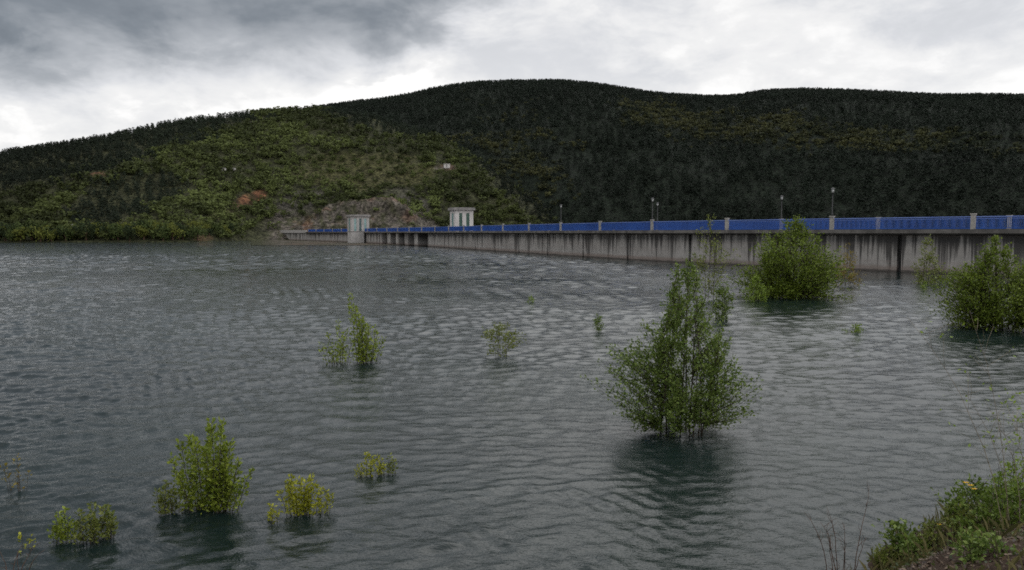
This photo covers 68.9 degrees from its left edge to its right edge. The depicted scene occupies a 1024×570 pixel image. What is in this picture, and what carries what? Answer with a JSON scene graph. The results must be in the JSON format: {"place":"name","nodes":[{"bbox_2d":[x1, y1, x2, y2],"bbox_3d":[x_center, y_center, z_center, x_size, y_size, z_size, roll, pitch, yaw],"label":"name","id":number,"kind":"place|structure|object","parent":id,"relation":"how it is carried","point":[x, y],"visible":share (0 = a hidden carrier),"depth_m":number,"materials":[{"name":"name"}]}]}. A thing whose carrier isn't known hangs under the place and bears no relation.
{"place":"outdoors","nodes":[
{"label":"outdoors","id":0,"kind":"place"},
{"bbox_2d":[0,241,1023,569],"bbox_3d":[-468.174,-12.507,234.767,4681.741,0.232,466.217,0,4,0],"label":"water","id":1,"kind":"structure","parent":0,"point":[124,367],"depth_m":16.64,"materials":[{"name":"grey liquid"}]},
{"bbox_2d":[0,453,31,492],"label":"sprig","id":2,"kind":"object","parent":1,"relation":"in","point":[9,474],"visible":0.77,"depth_m":11.57,"materials":[{"name":"green plant"}]},
{"bbox_2d":[0,544,42,569],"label":"bare twig","id":3,"kind":"object","parent":1,"relation":"in","point":[17,560],"visible":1,"depth_m":8.68,"materials":[{"name":"plant"}]},
{"bbox_2d":[18,532,35,551],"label":"sprig","id":4,"kind":"object","parent":1,"relation":"in","point":[20,536],"visible":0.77,"depth_m":9.37,"materials":[{"name":"green plant"}]},
{"bbox_2d":[47,506,77,542],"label":"sprig","id":5,"kind":"object","parent":1,"relation":"in","point":[59,532],"visible":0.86,"depth_m":9.64,"materials":[{"name":"green plant"}]},
{"bbox_2d":[73,502,105,544],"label":"sprig","id":6,"kind":"object","parent":1,"relation":"in","point":[92,529],"visible":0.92,"depth_m":9.60,"materials":[{"name":"green plant"}]},
{"bbox_2d":[93,504,118,539],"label":"sprig","id":7,"kind":"object","parent":1,"relation":"in","point":[107,517],"visible":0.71,"depth_m":9.78,"materials":[{"name":"green plant"}]},
{"bbox_2d":[152,479,185,515],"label":"shrub","id":8,"kind":"object","parent":1,"relation":"in","point":[163,508],"visible":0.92,"depth_m":10.61,"materials":[{"name":"green plant"}]},
{"bbox_2d":[166,417,254,513],"bbox_3d":[-4.360,2.788,10.783,1.340,1.927,0.519,1,4,8],"label":"bush","id":9,"kind":"object","parent":1,"relation":"in","point":[219,489],"visible":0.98,"depth_m":10.69,"materials":[{"name":"green plant"}]},
{"bbox_2d":[266,503,280,523],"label":"sprig","id":10,"kind":"object","parent":1,"relation":"in","point":[272,511],"visible":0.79,"depth_m":10.32,"materials":[{"name":"green plant"}]},
{"bbox_2d":[275,473,323,515],"bbox_3d":[-3.011,3.211,10.589,0.693,1.109,0.283,1,4,8],"label":"shrub","id":11,"kind":"object","parent":1,"relation":"in","point":[305,502],"visible":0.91,"depth_m":10.57,"materials":[{"name":"green plant"}]},
{"bbox_2d":[316,487,334,513],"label":"sprig","id":12,"kind":"object","parent":1,"relation":"in","point":[323,505],"visible":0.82,"depth_m":10.64,"materials":[{"name":"green plant"}]},
{"bbox_2d":[318,319,355,363],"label":"shrub","id":13,"kind":"object","parent":1,"relation":"in","point":[342,347],"visible":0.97,"depth_m":22.82,"materials":[{"name":"green plant"}]},
{"bbox_2d":[346,215,370,242],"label":"intake tower","id":14,"kind":"structure","parent":1,"relation":"in","point":[357,225],"depth_m":282.02,"materials":[{"name":"concrete"}]},
{"bbox_2d":[354,463,365,477],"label":"sprig","id":15,"kind":"object","parent":1,"relation":"in","point":[360,471],"visible":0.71,"depth_m":12.21,"materials":[{"name":"green plant"}]},
{"bbox_2d":[347,293,385,363],"bbox_3d":[-4.465,1.565,22.980,1.280,2.656,0.726,0,4,0],"label":"shrub","id":16,"kind":"object","parent":1,"relation":"in","point":[364,355],"visible":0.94,"depth_m":22.94,"materials":[{"name":"green plant"}]},
{"bbox_2d":[363,452,378,476],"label":"sprig","id":17,"kind":"object","parent":1,"relation":"in","point":[372,462],"visible":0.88,"depth_m":12.25,"materials":[{"name":"green plant"}]},
{"bbox_2d":[374,454,386,474],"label":"sprig","id":18,"kind":"object","parent":1,"relation":"in","point":[381,467],"visible":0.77,"depth_m":12.34,"materials":[{"name":"green plant"}]},
{"bbox_2d":[386,452,398,473],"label":"sprig","id":19,"kind":"object","parent":1,"relation":"in","point":[390,470],"visible":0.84,"depth_m":12.39,"materials":[{"name":"green plant"}]},
{"bbox_2d":[481,322,526,356],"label":"shrub","id":20,"kind":"object","parent":1,"relation":"in","point":[505,337],"visible":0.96,"depth_m":23.99,"materials":[{"name":"green plant"}]},
{"bbox_2d":[592,313,604,331],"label":"sprig","id":21,"kind":"object","parent":1,"relation":"in","point":[599,325],"visible":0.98,"depth_m":30.12,"materials":[{"name":"green plant"}]},
{"bbox_2d":[279,229,1023,275],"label":"dam","id":22,"kind":"structure","parent":1,"relation":"in","point":[891,250],"depth_m":94.04,"materials":[{"name":"concrete"}]},
{"bbox_2d":[389,229,883,231],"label":"road","id":23,"kind":"structure","parent":22,"relation":"on","point":[810,229],"depth_m":82.04,"materials":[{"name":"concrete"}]},
{"bbox_2d":[448,207,474,225],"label":"gatehouse","id":24,"kind":"object","parent":23,"relation":"on","point":[460,216],"visible":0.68,"depth_m":198.09,"materials":[{"name":"white concrete"}]},
{"bbox_2d":[459,213,461,225],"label":"window","id":25,"kind":"structure","parent":24,"relation":"in","point":[460,214],"depth_m":197.81,"materials":[{"name":"green glass"}]},
{"bbox_2d":[466,213,468,225],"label":"window","id":26,"kind":"structure","parent":24,"relation":"in","point":[467,214],"depth_m":198.54,"materials":[{"name":"green glass"}]},
{"bbox_2d":[308,213,1023,231],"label":"railing","id":27,"kind":"object","parent":22,"relation":"on","point":[652,224],"visible":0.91,"depth_m":94.03,"materials":[{"name":"metal"}]},
{"bbox_2d":[780,195,783,218],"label":"street lamp","id":28,"kind":"object","parent":27,"relation":"on","point":[781,196],"visible":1,"depth_m":96.70,"materials":[{"name":"black metal"}]},
{"bbox_2d":[831,188,834,215],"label":"street lamp","id":29,"kind":"object","parent":27,"relation":"on","point":[832,200],"visible":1,"depth_m":79.95,"materials":[{"name":"black metal"}]},
{"bbox_2d":[580,258,765,436],"bbox_3d":[3.248,1.593,14.968,3.454,4.326,2.962,2,4,26],"label":"tree","id":30,"kind":"object","parent":1,"relation":"in","point":[675,397],"visible":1,"depth_m":14.71,"materials":[{"name":"green plant"}]},
{"bbox_2d":[692,214,740,298],"bbox_3d":[12.135,-1.347,45.102,2.998,5.958,3.163,0,4,0],"label":"sapling","id":31,"kind":"object","parent":1,"relation":"in","point":[704,268],"visible":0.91,"depth_m":45.05,"materials":[{"name":"green plant"}]},
{"bbox_2d":[709,281,735,320],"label":"shrub","id":32,"kind":"object","parent":1,"relation":"in","point":[723,306],"visible":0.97,"depth_m":34.08,"materials":[{"name":"green plant"}]},
{"bbox_2d":[741,271,773,301],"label":"bush","id":33,"kind":"object","parent":1,"relation":"in","point":[759,295],"visible":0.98,"depth_m":43.70,"materials":[{"name":"green plant"}]},
{"bbox_2d":[721,214,864,300],"bbox_3d":[16.925,-1.528,47.304,8.195,6.034,9.375,0,4,0],"label":"bush","id":34,"kind":"object","parent":1,"relation":"in","point":[790,282],"visible":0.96,"depth_m":45.54,"materials":[{"name":"green plant"}]},
{"bbox_2d":[833,243,865,285],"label":"shrub","id":35,"kind":"object","parent":1,"relation":"in","point":[851,276],"visible":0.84,"depth_m":56.40,"materials":[{"name":"green plant"}]},
{"bbox_2d":[841,323,865,332],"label":"sprig","id":36,"kind":"object","parent":1,"relation":"in","point":[857,327],"visible":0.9,"depth_m":29.83,"materials":[{"name":"green plant"}]},
{"bbox_2d":[919,282,929,290],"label":"sprig","id":37,"kind":"object","parent":1,"relation":"in","point":[923,286],"visible":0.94,"depth_m":51.41,"materials":[{"name":"green plant"}]},
{"bbox_2d":[910,234,946,283],"bbox_3d":[32.358,-1.645,58.416,2.450,4.686,2.661,-2,4,-21],"label":"shrub","id":38,"kind":"object","parent":1,"relation":"in","point":[929,258],"visible":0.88,"depth_m":58.23,"materials":[{"name":"green plant"}]},
{"bbox_2d":[920,235,1023,331],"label":"bush","id":39,"kind":"object","parent":1,"relation":"in","point":[974,286],"visible":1,"depth_m":30.94,"materials":[{"name":"green plant"}]},
{"bbox_2d":[0,84,1023,244],"bbox_3d":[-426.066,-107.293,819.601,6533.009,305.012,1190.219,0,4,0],"label":"hills","id":40,"kind":"structure","parent":0,"point":[392,212],"depth_m":499.70,"materials":[{"name":"green plant"}]},
{"bbox_2d":[0,222,15,240],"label":"shore tree","id":41,"kind":"object","parent":40,"relation":"on","point":[3,232],"visible":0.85,"depth_m":306.11,"materials":[{"name":"green plant"}]},
{"bbox_2d":[5,229,15,241],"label":"shore tree","id":42,"kind":"object","parent":40,"relation":"on","point":[9,235],"visible":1,"depth_m":304.15,"materials":[{"name":"green plant"}]},
{"bbox_2d":[2,221,21,239],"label":"shore tree","id":43,"kind":"object","parent":40,"relation":"on","point":[15,226],"visible":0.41,"depth_m":307.79,"materials":[{"name":"green plant"}]},
{"bbox_2d":[11,226,32,240],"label":"shore tree","id":44,"kind":"object","parent":40,"relation":"on","point":[19,236],"visible":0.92,"depth_m":304.94,"materials":[{"name":"green plant"}]},
{"bbox_2d":[16,218,49,240],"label":"shore tree","id":45,"kind":"object","parent":40,"relation":"on","point":[33,227],"visible":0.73,"depth_m":308.63,"materials":[{"name":"green plant"}]},
{"bbox_2d":[25,224,50,239],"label":"shore tree","id":46,"kind":"object","parent":40,"relation":"on","point":[37,229],"visible":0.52,"depth_m":307.80,"materials":[{"name":"green plant"}]},
{"bbox_2d":[26,224,52,241],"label":"shore tree","id":47,"kind":"object","parent":40,"relation":"on","point":[38,231],"visible":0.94,"depth_m":304.67,"materials":[{"name":"green plant"}]},
{"bbox_2d":[42,227,53,240],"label":"shore tree","id":48,"kind":"object","parent":40,"relation":"on","point":[45,230],"visible":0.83,"depth_m":306.69,"materials":[{"name":"green plant"}]},
{"bbox_2d":[41,229,58,241],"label":"shore tree","id":49,"kind":"object","parent":40,"relation":"on","point":[51,237],"visible":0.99,"depth_m":306.23,"materials":[{"name":"green plant"}]},
{"bbox_2d":[46,226,70,239],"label":"shore tree","id":50,"kind":"object","parent":40,"relation":"on","point":[55,233],"visible":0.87,"depth_m":307.92,"materials":[{"name":"green plant"}]},
{"bbox_2d":[58,225,75,240],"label":"shore tree","id":51,"kind":"object","parent":40,"relation":"on","point":[66,235],"visible":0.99,"depth_m":308.32,"materials":[{"name":"green plant"}]},
{"bbox_2d":[72,221,96,239],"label":"shore tree","id":52,"kind":"object","parent":40,"relation":"on","point":[89,232],"visible":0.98,"depth_m":310.91,"materials":[{"name":"green plant"}]},
{"bbox_2d":[94,224,107,236],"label":"shore tree","id":53,"kind":"object","parent":40,"relation":"on","point":[96,232],"visible":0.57,"depth_m":313.13,"materials":[{"name":"green plant"}]},
{"bbox_2d":[97,222,116,239],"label":"shore tree","id":54,"kind":"object","parent":40,"relation":"on","point":[103,227],"visible":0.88,"depth_m":313.12,"materials":[{"name":"green plant"}]},
{"bbox_2d":[106,223,117,239],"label":"shore tree","id":55,"kind":"object","parent":40,"relation":"on","point":[111,229],"visible":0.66,"depth_m":313.12,"materials":[{"name":"green plant"}]},
{"bbox_2d":[109,224,124,239],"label":"shore tree","id":56,"kind":"object","parent":40,"relation":"on","point":[120,230],"visible":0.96,"depth_m":312.25,"materials":[{"name":"green plant"}]},
{"bbox_2d":[116,219,133,229],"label":"shore tree","id":57,"kind":"object","parent":40,"relation":"on","point":[122,224],"visible":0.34,"depth_m":318.31,"materials":[{"name":"green plant"}]},
{"bbox_2d":[122,225,136,240],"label":"shore tree","id":58,"kind":"object","parent":40,"relation":"on","point":[130,234],"visible":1,"depth_m":310.03,"materials":[{"name":"green plant"}]},
{"bbox_2d":[131,219,145,236],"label":"shore tree","id":59,"kind":"object","parent":40,"relation":"on","point":[141,221],"visible":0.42,"depth_m":317.14,"materials":[{"name":"green plant"}]},
{"bbox_2d":[134,224,153,239],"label":"shore tree","id":60,"kind":"object","parent":40,"relation":"on","point":[143,231],"visible":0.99,"depth_m":313.41,"materials":[{"name":"green plant"}]},
{"bbox_2d":[136,217,157,237],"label":"shore tree","id":61,"kind":"object","parent":40,"relation":"on","point":[146,224],"visible":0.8,"depth_m":316.47,"materials":[{"name":"green plant"}]},
{"bbox_2d":[148,218,163,234],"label":"shore tree","id":62,"kind":"object","parent":40,"relation":"on","point":[154,223],"visible":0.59,"depth_m":319.65,"materials":[{"name":"green plant"}]},
{"bbox_2d":[150,224,170,240],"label":"shore tree","id":63,"kind":"object","parent":40,"relation":"on","point":[165,231],"visible":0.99,"depth_m":315.09,"materials":[{"name":"green plant"}]},
{"bbox_2d":[167,222,185,239],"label":"shore tree","id":64,"kind":"object","parent":40,"relation":"on","point":[174,230],"visible":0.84,"depth_m":320.21,"materials":[{"name":"green plant"}]},
{"bbox_2d":[170,222,187,238],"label":"shore tree","id":65,"kind":"object","parent":40,"relation":"on","point":[180,226],"visible":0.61,"depth_m":324.52,"materials":[{"name":"green plant"}]},
{"bbox_2d":[176,225,194,239],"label":"shore tree","id":66,"kind":"object","parent":40,"relation":"on","point":[183,231],"visible":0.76,"depth_m":324.94,"materials":[{"name":"green plant"}]},
{"bbox_2d":[187,218,204,235],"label":"shore tree","id":67,"kind":"object","parent":40,"relation":"on","point":[195,223],"visible":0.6,"depth_m":335.50,"materials":[{"name":"green plant"}]},
{"bbox_2d":[188,224,207,239],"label":"shore tree","id":68,"kind":"object","parent":40,"relation":"on","point":[197,230],"visible":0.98,"depth_m":329.80,"materials":[{"name":"green plant"}]},
{"bbox_2d":[202,221,211,230],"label":"shore tree","id":69,"kind":"object","parent":40,"relation":"on","point":[206,225],"visible":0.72,"depth_m":345.50,"materials":[{"name":"green plant"}]},
{"bbox_2d":[212,222,222,230],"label":"shore tree","id":70,"kind":"object","parent":40,"relation":"on","point":[216,227],"visible":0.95,"depth_m":349.43,"materials":[{"name":"green plant"}]},
{"bbox_2d":[222,224,230,232],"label":"shore tree","id":71,"kind":"object","parent":40,"relation":"on","point":[225,228],"visible":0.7,"depth_m":354.61,"materials":[{"name":"green plant"}]},
{"bbox_2d":[228,223,237,233],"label":"shore tree","id":72,"kind":"object","parent":40,"relation":"on","point":[231,227],"visible":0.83,"depth_m":361.97,"materials":[{"name":"green plant"}]},
{"bbox_2d":[0,78,1023,229],"bbox_3d":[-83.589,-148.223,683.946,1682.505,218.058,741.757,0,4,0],"label":"pine forest","id":73,"kind":"object","parent":40,"relation":"on","point":[980,117],"visible":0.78,"depth_m":562.16,"materials":[{"name":"green plant"}]},
{"bbox_2d":[0,83,1023,239],"bbox_3d":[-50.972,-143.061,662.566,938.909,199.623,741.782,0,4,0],"label":"scrub woodland","id":74,"kind":"object","parent":40,"relation":"on","point":[239,132],"visible":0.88,"depth_m":488.14,"materials":[{"name":"green plant"}]},
{"bbox_2d":[0,0,1023,151],"label":"sky","id":75,"kind":"structure","parent":0,"point":[69,69],"materials":[{"name":"grey"}]},
{"bbox_2d":[868,488,1023,569],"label":"ground","id":76,"kind":"structure","parent":0,"point":[945,561],"depth_m":6.61,"materials":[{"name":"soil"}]},
{"bbox_2d":[804,480,869,569],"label":"bare shrub","id":77,"kind":"object","parent":76,"relation":"on","point":[829,544],"visible":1,"depth_m":8.53,"materials":[{"name":"plant"}]},
{"bbox_2d":[866,543,903,568],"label":"weed","id":78,"kind":"object","parent":76,"relation":"on","point":[883,557],"visible":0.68,"depth_m":8.73,"materials":[{"name":"green plant"}]},
{"bbox_2d":[871,518,922,555],"bbox_3d":[4.625,3.006,8.853,0.536,0.451,0.467,-1,4,-12],"label":"weed","id":79,"kind":"object","parent":76,"relation":"on","point":[898,527],"visible":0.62,"depth_m":8.85,"materials":[{"name":"green plant"}]},
{"bbox_2d":[896,535,936,563],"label":"weed","id":80,"kind":"object","parent":76,"relation":"on","point":[911,544],"visible":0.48,"depth_m":8.50,"materials":[{"name":"green plant"}]},
{"bbox_2d":[917,518,955,546],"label":"weed","id":81,"kind":"object","parent":76,"relation":"on","point":[929,532],"visible":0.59,"depth_m":8.51,"materials":[{"name":"green plant"}]},
{"bbox_2d":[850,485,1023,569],"bbox_3d":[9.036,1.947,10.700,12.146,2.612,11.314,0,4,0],"label":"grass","id":82,"kind":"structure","parent":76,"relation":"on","point":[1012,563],"depth_m":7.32,"materials":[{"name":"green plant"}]},
{"bbox_2d":[886,487,1023,569],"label":"undergrowth","id":83,"kind":"object","parent":76,"relation":"on","point":[950,557],"visible":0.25,"depth_m":7.13,"materials":[{"name":"green plant"}]},
{"bbox_2d":[929,498,990,536],"bbox_3d":[5.045,2.638,8.359,0.528,0.457,0.558,0,4,0],"label":"weed","id":84,"kind":"object","parent":76,"relation":"on","point":[947,518],"visible":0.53,"depth_m":8.41,"materials":[{"name":"green plant"}]},
{"bbox_2d":[907,313,1023,533],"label":"dry shrub","id":85,"kind":"object","parent":76,"relation":"on","point":[1014,416],"visible":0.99,"depth_m":7.47,"materials":[{"name":"green plant"}]},
{"bbox_2d":[930,470,1023,533],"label":"weed","id":86,"kind":"object","parent":76,"relation":"on","point":[985,495],"visible":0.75,"depth_m":8.26,"materials":[{"name":"green plant"}]},
{"bbox_2d":[945,526,1018,564],"bbox_3d":[3.976,2.236,6.365,0.515,0.369,0.501,0,4,0],"label":"weed","id":87,"kind":"object","parent":76,"relation":"on","point":[975,544],"visible":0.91,"depth_m":6.33,"materials":[{"name":"green plant"}]},
{"bbox_2d":[987,456,1023,495],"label":"weed","id":88,"kind":"object","parent":76,"relation":"on","point":[1008,464],"visible":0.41,"depth_m":9.93,"materials":[{"name":"green plant"}]}
]}

